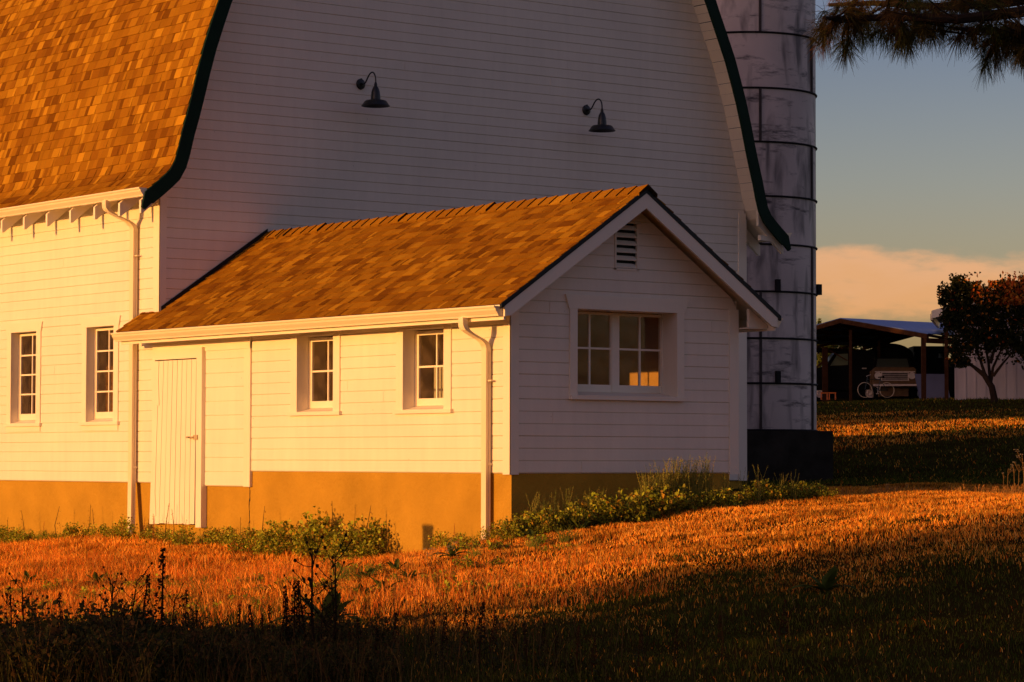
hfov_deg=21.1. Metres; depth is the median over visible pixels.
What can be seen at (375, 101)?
wall lamp
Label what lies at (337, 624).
dark brush
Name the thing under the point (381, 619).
dark brush
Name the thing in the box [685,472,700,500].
seeding tuft
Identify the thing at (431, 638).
seed spike
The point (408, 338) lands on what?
window
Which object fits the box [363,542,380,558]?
green weed
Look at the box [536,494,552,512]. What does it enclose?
seeding tuft
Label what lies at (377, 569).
weed
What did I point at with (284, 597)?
seed spike
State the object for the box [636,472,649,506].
seeding tuft
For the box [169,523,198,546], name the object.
green weed
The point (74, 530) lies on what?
green weed
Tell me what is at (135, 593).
thistle stalk
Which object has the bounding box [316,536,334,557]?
green weed
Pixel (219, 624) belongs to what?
thistle stalk
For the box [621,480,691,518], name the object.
green weed
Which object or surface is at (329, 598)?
thistle leaf
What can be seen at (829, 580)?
thistle leaf
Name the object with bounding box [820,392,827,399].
trestle
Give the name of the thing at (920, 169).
sky
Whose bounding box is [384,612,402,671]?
seed spike
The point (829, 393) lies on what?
trestle
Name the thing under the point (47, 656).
dark brush
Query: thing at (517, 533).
green weed
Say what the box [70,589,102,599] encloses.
weed
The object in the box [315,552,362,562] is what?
weed
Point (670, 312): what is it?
window
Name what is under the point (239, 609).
seed spike
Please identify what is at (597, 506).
green weed
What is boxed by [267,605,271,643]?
seed spike
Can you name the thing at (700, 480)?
seeding tuft
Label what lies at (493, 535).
green weed
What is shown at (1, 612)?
dark brush
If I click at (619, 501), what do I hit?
green weed
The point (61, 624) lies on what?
dark brush
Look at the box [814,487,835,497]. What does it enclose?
green weed
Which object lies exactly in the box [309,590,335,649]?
thistle stalk
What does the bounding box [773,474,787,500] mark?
seeding tuft
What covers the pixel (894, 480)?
grass
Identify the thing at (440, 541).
green weed
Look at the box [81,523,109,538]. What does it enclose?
green weed
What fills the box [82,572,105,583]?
dock rosette
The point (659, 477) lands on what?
seeding tuft
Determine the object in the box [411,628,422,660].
seed spike
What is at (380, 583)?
dock rosette
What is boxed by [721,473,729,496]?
seeding tuft
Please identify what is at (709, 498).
green weed
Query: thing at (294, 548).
green weed
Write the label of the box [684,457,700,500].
seeding tuft
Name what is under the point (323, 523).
green weed
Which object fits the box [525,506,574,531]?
green weed
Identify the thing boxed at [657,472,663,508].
seeding tuft
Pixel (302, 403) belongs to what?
window
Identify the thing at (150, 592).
weed
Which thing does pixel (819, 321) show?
bush
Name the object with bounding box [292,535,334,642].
thistle stalk
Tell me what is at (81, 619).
dark brush
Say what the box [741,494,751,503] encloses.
green weed
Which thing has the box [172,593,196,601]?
weed
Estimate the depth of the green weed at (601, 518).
29.66 m
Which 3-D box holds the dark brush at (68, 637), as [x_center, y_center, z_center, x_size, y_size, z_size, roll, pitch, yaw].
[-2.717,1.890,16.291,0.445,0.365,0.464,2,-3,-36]
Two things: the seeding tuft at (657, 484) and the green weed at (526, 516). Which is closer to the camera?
the green weed at (526, 516)
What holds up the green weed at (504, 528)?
on the ground at (872, 621)
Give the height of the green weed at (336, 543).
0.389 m
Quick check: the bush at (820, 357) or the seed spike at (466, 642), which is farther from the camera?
the bush at (820, 357)
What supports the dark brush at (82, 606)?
on the ground at (872, 621)
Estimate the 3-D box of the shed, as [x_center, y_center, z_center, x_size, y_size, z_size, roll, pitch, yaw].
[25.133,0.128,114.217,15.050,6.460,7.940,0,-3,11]
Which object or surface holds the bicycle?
on the ground at (872, 621)
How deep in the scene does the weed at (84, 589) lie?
26.99 m
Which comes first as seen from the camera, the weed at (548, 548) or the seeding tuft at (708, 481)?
the weed at (548, 548)
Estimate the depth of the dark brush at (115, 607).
17.23 m
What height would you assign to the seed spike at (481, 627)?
0.449 m
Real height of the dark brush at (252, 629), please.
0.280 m
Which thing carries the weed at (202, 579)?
on the ground at (872, 621)
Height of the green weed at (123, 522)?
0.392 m
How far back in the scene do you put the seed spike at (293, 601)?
17.37 m
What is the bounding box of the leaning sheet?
[914,374,949,398]
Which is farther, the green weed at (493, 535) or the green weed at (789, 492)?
the green weed at (789, 492)
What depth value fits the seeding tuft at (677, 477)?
30.39 m
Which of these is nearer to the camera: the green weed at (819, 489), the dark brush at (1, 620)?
the dark brush at (1, 620)
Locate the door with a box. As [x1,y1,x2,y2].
[149,359,197,523]
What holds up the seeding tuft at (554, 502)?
on the ground at (872, 621)
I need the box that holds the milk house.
[110,184,782,554]
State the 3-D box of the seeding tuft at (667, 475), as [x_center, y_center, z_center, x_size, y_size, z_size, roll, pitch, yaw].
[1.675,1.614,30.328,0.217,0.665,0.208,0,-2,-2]
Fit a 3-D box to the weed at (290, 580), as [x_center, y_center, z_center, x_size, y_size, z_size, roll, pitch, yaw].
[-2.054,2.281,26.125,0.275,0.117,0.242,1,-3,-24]
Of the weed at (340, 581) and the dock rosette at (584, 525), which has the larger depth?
the dock rosette at (584, 525)
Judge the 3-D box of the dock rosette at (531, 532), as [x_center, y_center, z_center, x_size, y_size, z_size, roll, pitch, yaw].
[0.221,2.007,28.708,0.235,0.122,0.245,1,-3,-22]
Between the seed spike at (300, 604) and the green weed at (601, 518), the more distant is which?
the green weed at (601, 518)
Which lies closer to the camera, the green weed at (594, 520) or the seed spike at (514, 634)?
the seed spike at (514, 634)
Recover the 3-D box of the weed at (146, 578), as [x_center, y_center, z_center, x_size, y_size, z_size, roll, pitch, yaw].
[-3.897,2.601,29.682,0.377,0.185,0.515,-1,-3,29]
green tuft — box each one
[184,577,209,596]
[323,561,358,580]
[346,565,364,578]
[364,564,383,577]
[467,545,483,558]
[522,536,541,548]
[553,524,583,542]
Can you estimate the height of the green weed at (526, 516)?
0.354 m
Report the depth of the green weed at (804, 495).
31.32 m
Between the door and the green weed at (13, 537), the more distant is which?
the green weed at (13, 537)
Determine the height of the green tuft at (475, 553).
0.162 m
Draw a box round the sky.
[815,0,1023,360]
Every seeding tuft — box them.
[526,492,539,516]
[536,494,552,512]
[550,492,559,511]
[560,488,572,510]
[568,491,585,509]
[584,490,592,509]
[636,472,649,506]
[638,471,652,505]
[645,463,665,491]
[652,473,664,503]
[654,458,672,496]
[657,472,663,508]
[662,461,688,491]
[663,456,681,500]
[663,460,678,499]
[671,459,691,494]
[671,460,697,510]
[674,462,687,497]
[682,459,696,506]
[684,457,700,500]
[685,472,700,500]
[693,471,710,497]
[696,461,708,495]
[698,451,712,495]
[699,456,715,496]
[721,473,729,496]
[738,467,748,502]
[752,465,767,502]
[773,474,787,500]
[790,473,798,500]
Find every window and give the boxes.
[3,321,42,431]
[78,315,120,430]
[287,330,341,415]
[392,323,453,413]
[565,294,688,400]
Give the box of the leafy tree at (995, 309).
[936,270,1023,401]
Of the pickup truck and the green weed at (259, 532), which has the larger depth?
the pickup truck
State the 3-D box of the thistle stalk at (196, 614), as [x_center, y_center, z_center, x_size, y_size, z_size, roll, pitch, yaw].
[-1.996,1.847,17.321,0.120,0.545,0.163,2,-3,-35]
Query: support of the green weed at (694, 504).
on the ground at (872, 621)
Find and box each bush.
[816,318,848,354]
[816,344,855,367]
[816,345,843,366]
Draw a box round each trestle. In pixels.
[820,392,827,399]
[828,392,835,399]
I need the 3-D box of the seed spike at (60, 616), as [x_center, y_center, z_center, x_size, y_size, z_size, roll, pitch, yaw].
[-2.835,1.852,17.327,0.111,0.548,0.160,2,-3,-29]
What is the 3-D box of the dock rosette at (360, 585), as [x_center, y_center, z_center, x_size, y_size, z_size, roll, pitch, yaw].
[-1.243,2.091,23.104,0.261,0.130,0.250,1,-3,-25]
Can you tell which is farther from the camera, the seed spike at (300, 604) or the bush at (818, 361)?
the bush at (818, 361)
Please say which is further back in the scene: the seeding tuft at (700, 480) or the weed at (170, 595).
the seeding tuft at (700, 480)
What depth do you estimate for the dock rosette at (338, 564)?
26.79 m
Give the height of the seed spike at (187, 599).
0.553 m
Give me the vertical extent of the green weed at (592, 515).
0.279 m
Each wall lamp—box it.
[356,72,389,107]
[582,98,615,132]
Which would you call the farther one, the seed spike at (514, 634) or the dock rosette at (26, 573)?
the dock rosette at (26, 573)
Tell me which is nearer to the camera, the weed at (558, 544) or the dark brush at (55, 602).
the dark brush at (55, 602)
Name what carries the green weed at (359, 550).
on the ground at (872, 621)
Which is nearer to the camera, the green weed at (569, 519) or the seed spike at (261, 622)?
the seed spike at (261, 622)
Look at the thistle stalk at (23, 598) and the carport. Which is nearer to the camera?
the thistle stalk at (23, 598)
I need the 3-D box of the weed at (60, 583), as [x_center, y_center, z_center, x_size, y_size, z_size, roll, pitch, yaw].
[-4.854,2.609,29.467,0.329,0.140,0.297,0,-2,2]
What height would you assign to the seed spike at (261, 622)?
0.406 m
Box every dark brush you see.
[0,605,57,635]
[0,612,94,681]
[0,618,45,641]
[0,626,58,681]
[0,628,37,681]
[2,623,51,679]
[8,593,93,631]
[20,630,91,680]
[50,615,91,634]
[52,618,108,648]
[56,599,145,647]
[63,597,147,627]
[63,604,157,652]
[92,608,177,642]
[99,605,137,626]
[122,611,187,647]
[157,611,195,637]
[168,616,223,639]
[188,624,237,647]
[228,622,260,635]
[239,622,269,639]
[273,625,316,645]
[279,611,329,643]
[308,606,360,638]
[345,620,382,640]
[360,614,403,647]
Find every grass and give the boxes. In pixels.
[0,534,666,626]
[0,565,1023,681]
[729,396,1023,491]
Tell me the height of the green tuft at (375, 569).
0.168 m
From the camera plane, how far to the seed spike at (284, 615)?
17.32 m
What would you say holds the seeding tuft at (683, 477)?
on the ground at (872, 621)
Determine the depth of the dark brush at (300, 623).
18.39 m
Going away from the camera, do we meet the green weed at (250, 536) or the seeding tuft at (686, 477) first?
the seeding tuft at (686, 477)
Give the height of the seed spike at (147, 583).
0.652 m
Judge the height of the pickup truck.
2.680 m
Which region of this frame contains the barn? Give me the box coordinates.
[0,0,791,541]
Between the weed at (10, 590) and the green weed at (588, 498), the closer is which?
the weed at (10, 590)
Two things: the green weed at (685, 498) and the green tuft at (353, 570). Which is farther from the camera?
the green weed at (685, 498)
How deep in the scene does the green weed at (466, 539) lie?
29.90 m
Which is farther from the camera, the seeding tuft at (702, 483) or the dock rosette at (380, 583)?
the seeding tuft at (702, 483)
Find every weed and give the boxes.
[0,523,14,542]
[0,585,21,594]
[2,614,28,620]
[6,527,25,543]
[13,530,36,541]
[16,598,65,610]
[33,531,52,540]
[40,584,64,589]
[42,531,56,540]
[44,578,74,585]
[62,521,89,537]
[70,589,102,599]
[77,585,124,595]
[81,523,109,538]
[99,522,120,537]
[105,572,128,580]
[107,525,120,538]
[109,602,154,610]
[113,514,138,539]
[121,579,144,589]
[133,573,161,583]
[136,531,149,540]
[136,587,164,598]
[143,526,169,541]
[151,579,185,588]
[157,529,172,542]
[159,591,179,599]
[168,533,182,545]
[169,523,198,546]
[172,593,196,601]
[182,599,225,611]
[188,605,213,612]
[190,576,208,583]
[195,527,221,545]
[204,525,236,545]
[214,529,234,545]
[221,526,255,551]
[224,594,256,601]
[237,573,267,585]
[245,527,272,551]
[246,520,303,549]
[247,530,270,555]
[247,596,279,604]
[251,584,275,592]
[263,537,289,555]
[264,518,301,550]
[274,576,292,584]
[279,575,305,582]
[285,506,345,552]
[285,534,308,554]
[293,532,321,557]
[296,516,350,556]
[309,576,349,588]
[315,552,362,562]
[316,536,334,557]
[318,519,391,556]
[319,532,356,559]
[329,584,351,591]
[336,515,389,556]
[337,576,361,584]
[340,566,361,573]
[343,542,370,559]
[346,561,378,571]
[348,586,377,593]
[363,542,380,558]
[364,564,390,572]
[365,507,371,547]
[386,571,438,583]
[421,570,462,584]
[428,530,450,548]
[437,578,491,593]
[444,537,491,550]
[451,532,477,543]
[452,554,507,567]
[476,526,498,540]
[483,538,510,550]
[490,517,525,540]
[503,516,534,539]
[511,582,529,588]
[512,507,561,529]
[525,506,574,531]
[526,533,552,544]
[528,515,561,534]
[532,503,581,529]
[538,546,564,551]
[552,542,577,548]
[555,509,582,529]
[557,505,588,527]
[566,495,620,525]
[566,506,594,526]
[568,507,606,525]
[577,497,617,522]
[578,487,644,524]
[589,509,625,525]
[600,488,667,522]
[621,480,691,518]
[629,486,667,505]
[634,503,658,520]
[644,483,693,514]
[662,500,687,513]
[675,492,706,510]
[694,491,716,507]
[709,494,733,506]
[710,487,744,505]
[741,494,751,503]
[743,478,783,501]
[746,492,763,502]
[758,486,780,500]
[761,484,789,501]
[768,484,800,499]
[785,481,814,499]
[789,485,819,499]
[795,480,825,498]
[813,485,827,496]
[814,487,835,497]
[823,487,839,497]
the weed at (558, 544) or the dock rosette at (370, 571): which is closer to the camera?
the dock rosette at (370, 571)
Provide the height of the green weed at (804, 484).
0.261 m
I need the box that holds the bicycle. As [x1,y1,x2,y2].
[858,374,893,397]
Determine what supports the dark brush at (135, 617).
on the ground at (872, 621)
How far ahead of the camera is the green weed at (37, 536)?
37.81 m
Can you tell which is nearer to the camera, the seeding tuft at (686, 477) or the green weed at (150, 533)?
the seeding tuft at (686, 477)
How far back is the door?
35.59 m
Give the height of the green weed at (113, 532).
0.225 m
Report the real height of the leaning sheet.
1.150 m
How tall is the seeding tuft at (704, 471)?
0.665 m
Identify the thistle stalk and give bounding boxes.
[1,586,22,629]
[6,572,37,627]
[24,596,46,631]
[97,566,126,625]
[116,562,152,632]
[162,583,186,630]
[185,592,208,640]
[210,613,228,640]
[282,574,312,647]
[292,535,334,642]
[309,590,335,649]
[315,533,352,646]
[324,591,346,646]
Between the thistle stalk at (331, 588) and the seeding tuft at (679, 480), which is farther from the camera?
the seeding tuft at (679, 480)
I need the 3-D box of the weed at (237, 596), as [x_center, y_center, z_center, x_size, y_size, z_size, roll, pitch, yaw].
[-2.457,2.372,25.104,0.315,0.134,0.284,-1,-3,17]
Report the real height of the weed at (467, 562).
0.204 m
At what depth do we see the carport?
121.21 m
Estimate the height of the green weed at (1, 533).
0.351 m
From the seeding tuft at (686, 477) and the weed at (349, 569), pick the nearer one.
the weed at (349, 569)
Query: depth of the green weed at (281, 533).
32.83 m
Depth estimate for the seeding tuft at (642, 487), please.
30.20 m
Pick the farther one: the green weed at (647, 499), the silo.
the silo
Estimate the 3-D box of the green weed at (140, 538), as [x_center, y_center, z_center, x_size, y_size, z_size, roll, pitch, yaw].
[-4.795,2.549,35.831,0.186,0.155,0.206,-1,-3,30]
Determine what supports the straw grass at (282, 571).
on the ground at (872, 621)
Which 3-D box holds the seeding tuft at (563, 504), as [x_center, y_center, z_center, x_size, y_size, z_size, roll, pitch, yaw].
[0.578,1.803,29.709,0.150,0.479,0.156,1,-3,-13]
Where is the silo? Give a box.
[716,0,832,482]
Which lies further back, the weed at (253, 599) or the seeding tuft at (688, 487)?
the seeding tuft at (688, 487)
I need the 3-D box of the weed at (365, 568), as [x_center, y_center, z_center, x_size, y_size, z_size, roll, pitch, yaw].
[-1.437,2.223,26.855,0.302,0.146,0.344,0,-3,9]
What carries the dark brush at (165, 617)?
on the ground at (872, 621)
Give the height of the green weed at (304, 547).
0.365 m
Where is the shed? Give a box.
[930,296,1023,399]
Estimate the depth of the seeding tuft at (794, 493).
31.16 m
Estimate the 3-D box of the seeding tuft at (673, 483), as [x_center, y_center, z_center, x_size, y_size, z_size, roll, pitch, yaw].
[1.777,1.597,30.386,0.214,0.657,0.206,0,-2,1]
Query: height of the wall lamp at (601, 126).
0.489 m
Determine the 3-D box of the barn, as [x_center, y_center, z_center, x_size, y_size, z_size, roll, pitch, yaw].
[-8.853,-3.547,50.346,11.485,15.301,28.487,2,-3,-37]
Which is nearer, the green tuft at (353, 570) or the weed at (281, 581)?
the green tuft at (353, 570)
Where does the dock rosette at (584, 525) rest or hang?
on the ground at (872, 621)
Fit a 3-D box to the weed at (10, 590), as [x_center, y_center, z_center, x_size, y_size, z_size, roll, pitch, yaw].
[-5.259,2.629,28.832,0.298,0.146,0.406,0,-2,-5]
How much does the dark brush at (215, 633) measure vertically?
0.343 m
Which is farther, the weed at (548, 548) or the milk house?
the milk house
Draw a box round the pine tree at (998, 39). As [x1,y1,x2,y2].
[803,0,1023,88]
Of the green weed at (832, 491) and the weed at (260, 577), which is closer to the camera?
the weed at (260, 577)
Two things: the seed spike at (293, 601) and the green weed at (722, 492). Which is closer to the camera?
the seed spike at (293, 601)
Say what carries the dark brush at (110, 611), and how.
on the ground at (872, 621)
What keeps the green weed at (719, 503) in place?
on the ground at (872, 621)
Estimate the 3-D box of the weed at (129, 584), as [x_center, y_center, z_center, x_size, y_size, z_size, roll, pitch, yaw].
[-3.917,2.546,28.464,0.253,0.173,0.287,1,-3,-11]
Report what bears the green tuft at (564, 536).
on the ground at (872, 621)
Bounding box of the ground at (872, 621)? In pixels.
[0,397,1023,681]
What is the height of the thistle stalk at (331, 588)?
0.924 m
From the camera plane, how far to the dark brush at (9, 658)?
16.27 m
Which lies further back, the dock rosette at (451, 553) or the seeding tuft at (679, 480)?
the seeding tuft at (679, 480)
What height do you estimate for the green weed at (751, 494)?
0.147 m
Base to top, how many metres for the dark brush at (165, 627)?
0.377 m
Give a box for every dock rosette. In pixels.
[8,570,45,583]
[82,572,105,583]
[327,559,353,573]
[345,583,376,596]
[355,567,376,579]
[365,576,399,593]
[376,558,409,573]
[399,568,423,578]
[433,543,470,557]
[519,528,541,537]
[570,518,594,530]
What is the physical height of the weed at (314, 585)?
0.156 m
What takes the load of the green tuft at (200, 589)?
on the ground at (872, 621)
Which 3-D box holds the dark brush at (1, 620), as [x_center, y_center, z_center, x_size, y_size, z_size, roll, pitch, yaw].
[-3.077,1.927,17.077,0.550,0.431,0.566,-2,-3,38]
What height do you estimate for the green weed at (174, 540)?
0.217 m
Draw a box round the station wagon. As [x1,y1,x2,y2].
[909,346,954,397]
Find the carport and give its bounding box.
[816,318,953,400]
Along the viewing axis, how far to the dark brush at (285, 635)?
18.13 m
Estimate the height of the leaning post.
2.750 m
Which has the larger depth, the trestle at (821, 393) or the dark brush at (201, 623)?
the trestle at (821, 393)
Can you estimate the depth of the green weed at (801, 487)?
31.32 m
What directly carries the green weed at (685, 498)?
on the ground at (872, 621)
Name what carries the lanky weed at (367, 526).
on the ground at (872, 621)
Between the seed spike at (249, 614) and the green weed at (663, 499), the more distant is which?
the green weed at (663, 499)
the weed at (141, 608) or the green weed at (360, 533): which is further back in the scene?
the green weed at (360, 533)
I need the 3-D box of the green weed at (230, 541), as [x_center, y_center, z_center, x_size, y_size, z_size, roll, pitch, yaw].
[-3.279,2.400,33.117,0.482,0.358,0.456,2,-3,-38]
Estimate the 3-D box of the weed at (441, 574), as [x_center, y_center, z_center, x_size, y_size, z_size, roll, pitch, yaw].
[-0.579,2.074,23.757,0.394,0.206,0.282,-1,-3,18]
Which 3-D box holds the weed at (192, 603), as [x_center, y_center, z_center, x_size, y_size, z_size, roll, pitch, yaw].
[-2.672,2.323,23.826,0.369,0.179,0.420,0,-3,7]
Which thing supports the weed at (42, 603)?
on the ground at (872, 621)
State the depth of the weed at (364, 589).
23.26 m
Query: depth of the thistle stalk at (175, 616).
17.31 m
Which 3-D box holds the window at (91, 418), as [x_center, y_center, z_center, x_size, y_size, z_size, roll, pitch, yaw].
[-5.526,0.446,37.384,0.225,1.543,1.116,2,-3,-37]
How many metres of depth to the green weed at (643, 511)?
29.80 m
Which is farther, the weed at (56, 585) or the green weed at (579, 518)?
the green weed at (579, 518)
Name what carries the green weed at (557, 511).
on the ground at (872, 621)
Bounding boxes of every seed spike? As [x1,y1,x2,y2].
[57,592,62,637]
[142,574,158,629]
[145,547,166,636]
[178,589,188,634]
[236,604,240,639]
[248,604,255,641]
[260,614,263,638]
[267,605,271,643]
[278,585,293,652]
[280,597,288,645]
[285,580,297,645]
[290,579,306,641]
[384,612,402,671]
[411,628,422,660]
[425,619,438,668]
[436,616,454,666]
[454,610,471,664]
[470,602,489,668]
[486,615,503,669]
[506,624,519,664]
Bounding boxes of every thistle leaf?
[268,588,362,624]
[787,566,856,592]
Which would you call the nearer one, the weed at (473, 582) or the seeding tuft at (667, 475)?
the weed at (473, 582)
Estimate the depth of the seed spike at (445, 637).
16.82 m
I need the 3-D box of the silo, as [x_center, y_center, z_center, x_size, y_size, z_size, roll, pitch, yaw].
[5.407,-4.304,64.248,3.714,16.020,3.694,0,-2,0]
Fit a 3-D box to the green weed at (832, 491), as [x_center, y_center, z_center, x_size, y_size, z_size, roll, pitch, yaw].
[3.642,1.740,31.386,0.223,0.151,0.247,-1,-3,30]
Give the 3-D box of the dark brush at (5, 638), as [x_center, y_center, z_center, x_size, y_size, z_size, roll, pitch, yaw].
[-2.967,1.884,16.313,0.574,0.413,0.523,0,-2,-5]
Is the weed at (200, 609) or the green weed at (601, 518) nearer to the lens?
the weed at (200, 609)
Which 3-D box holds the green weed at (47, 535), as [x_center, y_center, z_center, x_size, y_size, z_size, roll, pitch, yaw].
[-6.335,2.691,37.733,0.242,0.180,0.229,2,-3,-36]
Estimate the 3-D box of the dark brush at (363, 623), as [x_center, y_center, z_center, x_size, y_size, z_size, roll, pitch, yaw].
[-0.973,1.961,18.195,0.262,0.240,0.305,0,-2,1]
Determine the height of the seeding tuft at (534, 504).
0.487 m
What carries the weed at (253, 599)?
on the ground at (872, 621)
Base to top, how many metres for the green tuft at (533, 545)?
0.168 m
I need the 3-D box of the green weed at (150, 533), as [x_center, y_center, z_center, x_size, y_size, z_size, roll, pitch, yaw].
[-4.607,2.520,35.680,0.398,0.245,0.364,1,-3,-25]
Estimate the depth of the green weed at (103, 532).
36.44 m
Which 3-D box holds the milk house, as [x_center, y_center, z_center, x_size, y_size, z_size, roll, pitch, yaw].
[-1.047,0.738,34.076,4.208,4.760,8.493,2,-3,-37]
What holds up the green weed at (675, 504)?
on the ground at (872, 621)
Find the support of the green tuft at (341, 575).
on the ground at (872, 621)
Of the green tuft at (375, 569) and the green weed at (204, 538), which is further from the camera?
the green weed at (204, 538)
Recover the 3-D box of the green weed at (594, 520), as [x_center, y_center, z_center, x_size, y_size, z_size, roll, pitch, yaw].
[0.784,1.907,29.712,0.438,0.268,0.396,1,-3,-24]
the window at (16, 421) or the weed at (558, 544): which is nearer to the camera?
the weed at (558, 544)
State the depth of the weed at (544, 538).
27.85 m
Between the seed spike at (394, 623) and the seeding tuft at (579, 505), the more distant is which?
the seeding tuft at (579, 505)
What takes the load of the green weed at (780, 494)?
on the ground at (872, 621)
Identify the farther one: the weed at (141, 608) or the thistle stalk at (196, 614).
the weed at (141, 608)
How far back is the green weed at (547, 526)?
29.21 m
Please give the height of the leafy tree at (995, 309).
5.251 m
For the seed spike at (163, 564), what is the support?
on the ground at (872, 621)
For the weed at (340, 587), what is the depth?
24.29 m
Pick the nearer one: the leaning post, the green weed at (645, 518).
the green weed at (645, 518)
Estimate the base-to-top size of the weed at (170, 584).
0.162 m
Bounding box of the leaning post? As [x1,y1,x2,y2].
[816,347,847,401]
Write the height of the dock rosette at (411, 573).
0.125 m
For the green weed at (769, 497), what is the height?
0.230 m
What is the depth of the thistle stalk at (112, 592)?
17.38 m
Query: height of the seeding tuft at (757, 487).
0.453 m
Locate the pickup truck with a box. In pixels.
[870,343,916,399]
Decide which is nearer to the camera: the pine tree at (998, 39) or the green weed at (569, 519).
the pine tree at (998, 39)
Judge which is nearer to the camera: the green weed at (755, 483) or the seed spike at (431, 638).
the seed spike at (431, 638)
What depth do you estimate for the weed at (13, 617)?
24.29 m
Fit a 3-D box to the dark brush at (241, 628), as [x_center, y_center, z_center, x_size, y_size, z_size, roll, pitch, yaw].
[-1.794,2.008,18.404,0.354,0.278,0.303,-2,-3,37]
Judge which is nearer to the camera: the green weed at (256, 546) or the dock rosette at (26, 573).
the dock rosette at (26, 573)
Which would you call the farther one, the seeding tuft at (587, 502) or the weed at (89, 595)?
the seeding tuft at (587, 502)
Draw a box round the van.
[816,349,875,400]
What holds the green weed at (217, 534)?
on the ground at (872, 621)
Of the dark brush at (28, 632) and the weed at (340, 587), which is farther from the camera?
the weed at (340, 587)
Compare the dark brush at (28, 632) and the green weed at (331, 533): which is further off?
the green weed at (331, 533)
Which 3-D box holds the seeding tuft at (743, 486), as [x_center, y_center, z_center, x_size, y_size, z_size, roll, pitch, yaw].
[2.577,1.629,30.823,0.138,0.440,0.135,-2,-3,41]
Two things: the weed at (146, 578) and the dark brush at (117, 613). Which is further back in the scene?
the weed at (146, 578)
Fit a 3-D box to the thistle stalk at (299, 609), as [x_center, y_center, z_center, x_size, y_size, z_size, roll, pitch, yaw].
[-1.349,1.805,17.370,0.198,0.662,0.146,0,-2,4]
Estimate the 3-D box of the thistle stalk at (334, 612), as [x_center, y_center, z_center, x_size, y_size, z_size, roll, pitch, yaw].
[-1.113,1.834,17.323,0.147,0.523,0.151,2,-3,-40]
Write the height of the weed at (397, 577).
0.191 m
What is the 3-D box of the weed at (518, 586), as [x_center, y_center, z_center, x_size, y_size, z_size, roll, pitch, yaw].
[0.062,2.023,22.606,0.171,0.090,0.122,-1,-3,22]
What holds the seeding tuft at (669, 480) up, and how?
on the ground at (872, 621)
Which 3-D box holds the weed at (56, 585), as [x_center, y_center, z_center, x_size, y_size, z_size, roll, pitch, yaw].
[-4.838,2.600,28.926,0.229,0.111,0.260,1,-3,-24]
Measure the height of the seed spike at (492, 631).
0.372 m
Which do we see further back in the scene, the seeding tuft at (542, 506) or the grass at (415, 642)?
the seeding tuft at (542, 506)
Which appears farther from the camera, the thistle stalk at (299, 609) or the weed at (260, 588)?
the weed at (260, 588)
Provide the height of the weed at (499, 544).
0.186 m
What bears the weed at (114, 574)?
on the ground at (872, 621)
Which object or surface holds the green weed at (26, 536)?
on the ground at (872, 621)
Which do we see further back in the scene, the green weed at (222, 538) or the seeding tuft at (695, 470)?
the green weed at (222, 538)
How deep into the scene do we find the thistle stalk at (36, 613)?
17.36 m
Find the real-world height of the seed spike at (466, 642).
0.389 m
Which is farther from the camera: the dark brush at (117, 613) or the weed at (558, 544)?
the weed at (558, 544)
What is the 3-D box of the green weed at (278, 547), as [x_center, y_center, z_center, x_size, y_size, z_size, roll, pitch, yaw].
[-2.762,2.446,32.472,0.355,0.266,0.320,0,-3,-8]
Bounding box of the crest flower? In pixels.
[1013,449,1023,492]
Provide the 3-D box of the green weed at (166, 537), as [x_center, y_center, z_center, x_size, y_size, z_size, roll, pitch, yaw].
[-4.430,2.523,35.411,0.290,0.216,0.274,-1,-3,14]
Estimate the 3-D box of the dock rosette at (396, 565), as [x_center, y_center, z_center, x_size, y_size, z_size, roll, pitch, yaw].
[-1.098,2.144,26.240,0.327,0.145,0.275,-2,-3,36]
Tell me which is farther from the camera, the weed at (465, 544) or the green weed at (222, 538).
the green weed at (222, 538)
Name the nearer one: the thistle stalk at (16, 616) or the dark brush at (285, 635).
the thistle stalk at (16, 616)

